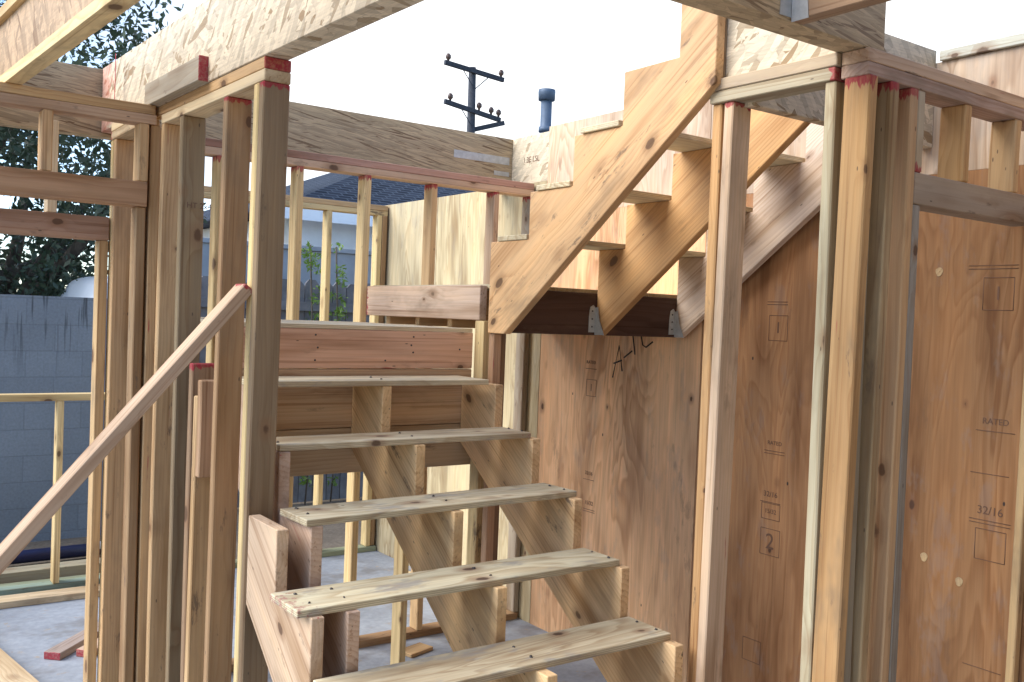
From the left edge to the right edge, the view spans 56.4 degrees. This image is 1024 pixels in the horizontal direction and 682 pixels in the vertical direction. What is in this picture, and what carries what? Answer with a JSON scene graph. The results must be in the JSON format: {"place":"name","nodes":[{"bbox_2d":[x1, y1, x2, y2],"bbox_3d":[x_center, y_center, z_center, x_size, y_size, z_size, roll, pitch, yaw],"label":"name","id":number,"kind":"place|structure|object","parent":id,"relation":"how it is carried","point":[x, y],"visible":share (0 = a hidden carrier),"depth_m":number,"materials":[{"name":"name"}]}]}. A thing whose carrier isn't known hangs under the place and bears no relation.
{"place":"outdoors","nodes":[
{"label":"outdoors","id":0,"kind":"place"},
{"bbox_2d":[0,294,106,542],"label":"block wall","id":1,"kind":"structure","parent":0,"point":[45,344],"depth_m":7.30,"materials":[{"name":"grey concrete"}]},
{"bbox_2d":[7,497,361,567],"bbox_3d":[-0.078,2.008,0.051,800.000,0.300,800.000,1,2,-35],"label":"ground","id":2,"kind":"structure","parent":0,"point":[333,536],"depth_m":7.65,"materials":[{"name":"soil"}]},
{"bbox_2d":[0,558,99,583],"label":"loose plate","id":3,"kind":"object","parent":2,"relation":"on","point":[36,572],"depth_m":6.30,"materials":[{"name":"beige wood"}]},
{"bbox_2d":[0,573,99,586],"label":"loose plate","id":4,"kind":"object","parent":2,"relation":"on","point":[34,581],"depth_m":6.13,"materials":[{"name":"beige wood"}]},
{"bbox_2d":[10,544,100,564],"bbox_3d":[-3.445,1.496,6.594,1.704,0.097,0.121,1,2,-37],"label":"drain pipe","id":5,"kind":"object","parent":2,"relation":"on","point":[44,554],"visible":0.32,"depth_m":6.68,"materials":[{"name":"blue plastic"}]},
{"bbox_2d":[60,276,107,297],"bbox_3d":[-2.884,0.384,11.299,4.679,2.131,1.740,1,2,-35],"label":"van","id":6,"kind":"object","parent":2,"relation":"on","point":[82,287],"visible":0.02,"depth_m":10.12,"materials":[{"name":"paint"}]},
{"bbox_2d":[0,0,207,296],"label":"leafy tree","id":7,"kind":"object","parent":2,"relation":"on","point":[49,266],"visible":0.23,"depth_m":11.01,"materials":[{"name":"green plant"}]},
{"bbox_2d":[199,276,370,507],"bbox_3d":[-0.241,0.512,10.286,6.570,2.119,0.065,1,2,-35],"label":"board fence","id":8,"kind":"object","parent":2,"relation":"on","point":[339,490],"visible":0.06,"depth_m":9.11,"materials":[{"name":"wood"}]},
{"bbox_2d":[202,238,371,317],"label":"garden wall","id":9,"kind":"structure","parent":2,"relation":"on","point":[346,257],"depth_m":10.27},
{"bbox_2d":[299,241,321,504],"bbox_3d":[-1.901,0.301,8.948,0.314,2.481,0.266,1,2,-35],"label":"climbing vine","id":10,"kind":"object","parent":2,"relation":"on","point":[310,263],"visible":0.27,"depth_m":8.93,"materials":[{"name":"green plant"}]},
{"bbox_2d":[327,242,347,501],"bbox_3d":[-1.683,0.301,9.134,0.253,2.489,0.234,1,2,-35],"label":"climbing vine","id":11,"kind":"object","parent":2,"relation":"on","point":[337,311],"visible":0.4,"depth_m":9.10,"materials":[{"name":"green plant"}]},
{"bbox_2d":[443,53,504,132],"bbox_3d":[-1.353,-3.769,29.500,2.211,9.742,0.432,1,2,-33],"label":"utility pole","id":12,"kind":"object","parent":2,"relation":"on","point":[471,110],"visible":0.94,"depth_m":29.35,"materials":[{"name":"wood"}]},
{"bbox_2d":[0,550,606,681],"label":"concrete slab","id":13,"kind":"structure","parent":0,"point":[30,635],"depth_m":5.25,"materials":[{"name":"grey concrete"}]},
{"bbox_2d":[0,648,38,681],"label":"plank","id":14,"kind":"object","parent":13,"relation":"on","point":[11,670],"visible":1,"depth_m":4.47,"materials":[{"name":"beige wood"}]},
{"bbox_2d":[0,584,99,608],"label":"loose plate","id":15,"kind":"object","parent":13,"relation":"on","point":[39,597],"depth_m":5.67,"materials":[{"name":"beige wood"}]},
{"bbox_2d":[0,392,104,595],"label":"half wall","id":16,"kind":"structure","parent":13,"relation":"on","point":[55,582],"depth_m":5.89,"materials":[{"name":"beige wood"}]},
{"bbox_2d":[0,120,109,681],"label":"stud wall","id":17,"kind":"structure","parent":13,"relation":"on","point":[49,221],"depth_m":4.24,"materials":[{"name":"beige wood"}]},
{"bbox_2d":[44,622,98,659],"bbox_3d":[-2.215,1.560,5.362,0.090,0.038,1.206,2,1,8],"label":"loose board","id":18,"kind":"object","parent":13,"relation":"on","point":[66,648],"visible":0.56,"depth_m":4.85,"materials":[{"name":"brown wood"}]},
{"bbox_2d":[0,82,160,681],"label":"stud wall","id":19,"kind":"structure","parent":13,"relation":"on","point":[139,193],"depth_m":3.83,"materials":[{"name":"beige wood"}]},
{"bbox_2d":[0,0,140,84],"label":"joist","id":20,"kind":"object","parent":19,"relation":"on","point":[37,37],"depth_m":3.17,"materials":[{"name":"beige wood"}]},
{"bbox_2d":[145,55,208,106],"bbox_3d":[-1.280,-0.978,3.626,0.039,0.089,0.630,1,2,-38],"label":"blocking","id":21,"kind":"object","parent":19,"relation":"on","point":[191,74],"visible":0.86,"depth_m":3.55,"materials":[{"name":"beige wood"}]},
{"bbox_2d":[76,638,97,656],"bbox_3d":[-2.050,1.567,5.338,0.089,0.038,1.072,3,1,12],"label":"loose board","id":22,"kind":"object","parent":13,"relation":"on","point":[80,652],"visible":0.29,"depth_m":4.82,"materials":[{"name":"beige wood"}]},
{"bbox_2d":[0,284,251,574],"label":"brace","id":23,"kind":"object","parent":13,"relation":"on","point":[14,543],"visible":1,"depth_m":2.85,"materials":[{"name":"beige wood"}]},
{"bbox_2d":[97,119,161,681],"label":"stud wall","id":24,"kind":"structure","parent":13,"relation":"on","point":[122,148],"depth_m":4.24,"materials":[{"name":"beige wood"}]},
{"bbox_2d":[101,0,423,133],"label":"strand beam","id":25,"kind":"structure","parent":24,"relation":"on","point":[226,37],"depth_m":3.19,"materials":[{"name":"beige wood"}]},
{"bbox_2d":[145,56,290,681],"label":"stud wall","id":26,"kind":"structure","parent":13,"relation":"on","point":[196,415],"depth_m":3.33,"materials":[{"name":"beige wood"}]},
{"bbox_2d":[204,186,387,567],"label":"stud wall","id":27,"kind":"structure","parent":13,"relation":"on","point":[378,213],"depth_m":6.97,"materials":[{"name":"beige wood"}]},
{"bbox_2d":[205,138,533,671],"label":"stud wall","id":28,"kind":"structure","parent":13,"relation":"on","point":[365,171],"depth_m":5.08,"materials":[{"name":"beige wood"}]},
{"bbox_2d":[405,642,432,657],"bbox_3d":[-0.513,1.643,5.080,0.100,0.019,0.170,3,2,37],"label":"offcut","id":29,"kind":"object","parent":13,"relation":"on","point":[416,649],"visible":0.76,"depth_m":5.07,"materials":[{"name":"brown wood"}]},
{"bbox_2d":[200,284,684,663],"bbox_3d":[-0.420,0.702,4.508,2.174,1.938,1.333,1,2,-35],"label":"stair landing","id":30,"kind":"object","parent":13,"relation":"on","point":[417,347],"visible":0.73,"depth_m":4.09,"materials":[{"name":"brown wood"}]},
{"bbox_2d":[488,4,823,337],"bbox_3d":[0.713,-0.568,3.865,1.096,1.140,1.239,1,2,-35],"label":"stair flight","id":31,"kind":"object","parent":30,"relation":"on","point":[665,102],"visible":0.73,"depth_m":3.80,"materials":[{"name":"brown wood"}]},
{"bbox_2d":[374,181,546,622],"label":"plywood wall","id":32,"kind":"structure","parent":13,"relation":"on","point":[460,239],"depth_m":6.30,"materials":[{"name":"brown wood"}]},
{"bbox_2d":[0,61,512,180],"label":"strand beam","id":33,"kind":"structure","parent":32,"relation":"on","point":[327,131],"depth_m":5.25,"materials":[{"name":"wood"}]},
{"bbox_2d":[512,131,548,182],"bbox_3d":[0.126,-1.088,5.732,0.040,0.290,0.380,1,2,-35],"label":"rim joist","id":34,"kind":"object","parent":32,"relation":"on","point":[530,159],"visible":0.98,"depth_m":5.72,"materials":[{"name":"beige wood"}]},
{"bbox_2d":[238,375,682,681],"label":"stair flight","id":35,"kind":"object","parent":13,"relation":"on","point":[306,624],"visible":0.93,"depth_m":3.17,"materials":[{"name":"brown wood"}]},
{"bbox_2d":[688,52,844,681],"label":"stud wall","id":36,"kind":"structure","parent":13,"relation":"on","point":[731,96],"depth_m":3.07,"materials":[{"name":"beige wood"}]},
{"bbox_2d":[671,0,885,53],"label":"strand beam","id":37,"kind":"structure","parent":36,"relation":"on","point":[853,30],"depth_m":2.57,"materials":[{"name":"beige wood"}]},
{"bbox_2d":[779,0,890,24],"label":"joist","id":38,"kind":"object","parent":37,"relation":"hanging from","point":[802,12],"visible":1,"depth_m":2.42,"materials":[{"name":"wood"}]},
{"bbox_2d":[723,18,835,77],"bbox_3d":[0.817,-0.984,2.931,0.039,0.299,0.460,1,2,-35],"label":"rim joist","id":39,"kind":"object","parent":36,"relation":"on","point":[748,48],"visible":0.26,"depth_m":2.97,"materials":[{"name":"beige wood"}]},
{"bbox_2d":[530,33,1023,681],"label":"plywood wall","id":40,"kind":"structure","parent":13,"relation":"on","point":[618,427],"depth_m":4.14,"materials":[{"name":"brown wood"}]},
{"bbox_2d":[745,33,936,148],"bbox_3d":[1.174,-0.922,3.333,1.006,0.365,0.044,1,2,-35],"label":"rim joist","id":41,"kind":"object","parent":40,"relation":"attached to","point":[809,107],"visible":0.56,"depth_m":3.22,"materials":[{"name":"beige wood"}]},
{"bbox_2d":[812,47,1023,681],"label":"stud wall","id":42,"kind":"structure","parent":13,"relation":"on","point":[888,191],"depth_m":2.77,"materials":[{"name":"beige wood"}]},
{"bbox_2d":[203,173,475,250],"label":"house","id":43,"kind":"structure","parent":0,"point":[336,186],"depth_m":13.98,"materials":[{"name":"paint"}]},
{"bbox_2d":[0,0,1023,285],"label":"sky","id":44,"kind":"structure","parent":0,"point":[392,67],"materials":[{"name":"white"}]},
{"bbox_3d":[0.790,0.033,11.808,4.000,3.160,3.100,1,2,-35],"label":"garage","id":45,"kind":"object","parent":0,"visible":0},
{"bbox_2d":[538,88,555,132],"bbox_3d":[0.384,-2.248,11.214,0.204,1.395,0.204,1,2,-35],"label":"flue pipe","id":46,"kind":"object","parent":45,"relation":"on","point":[546,97],"visible":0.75,"depth_m":11.14,"materials":[{"name":"metal"}]}
]}

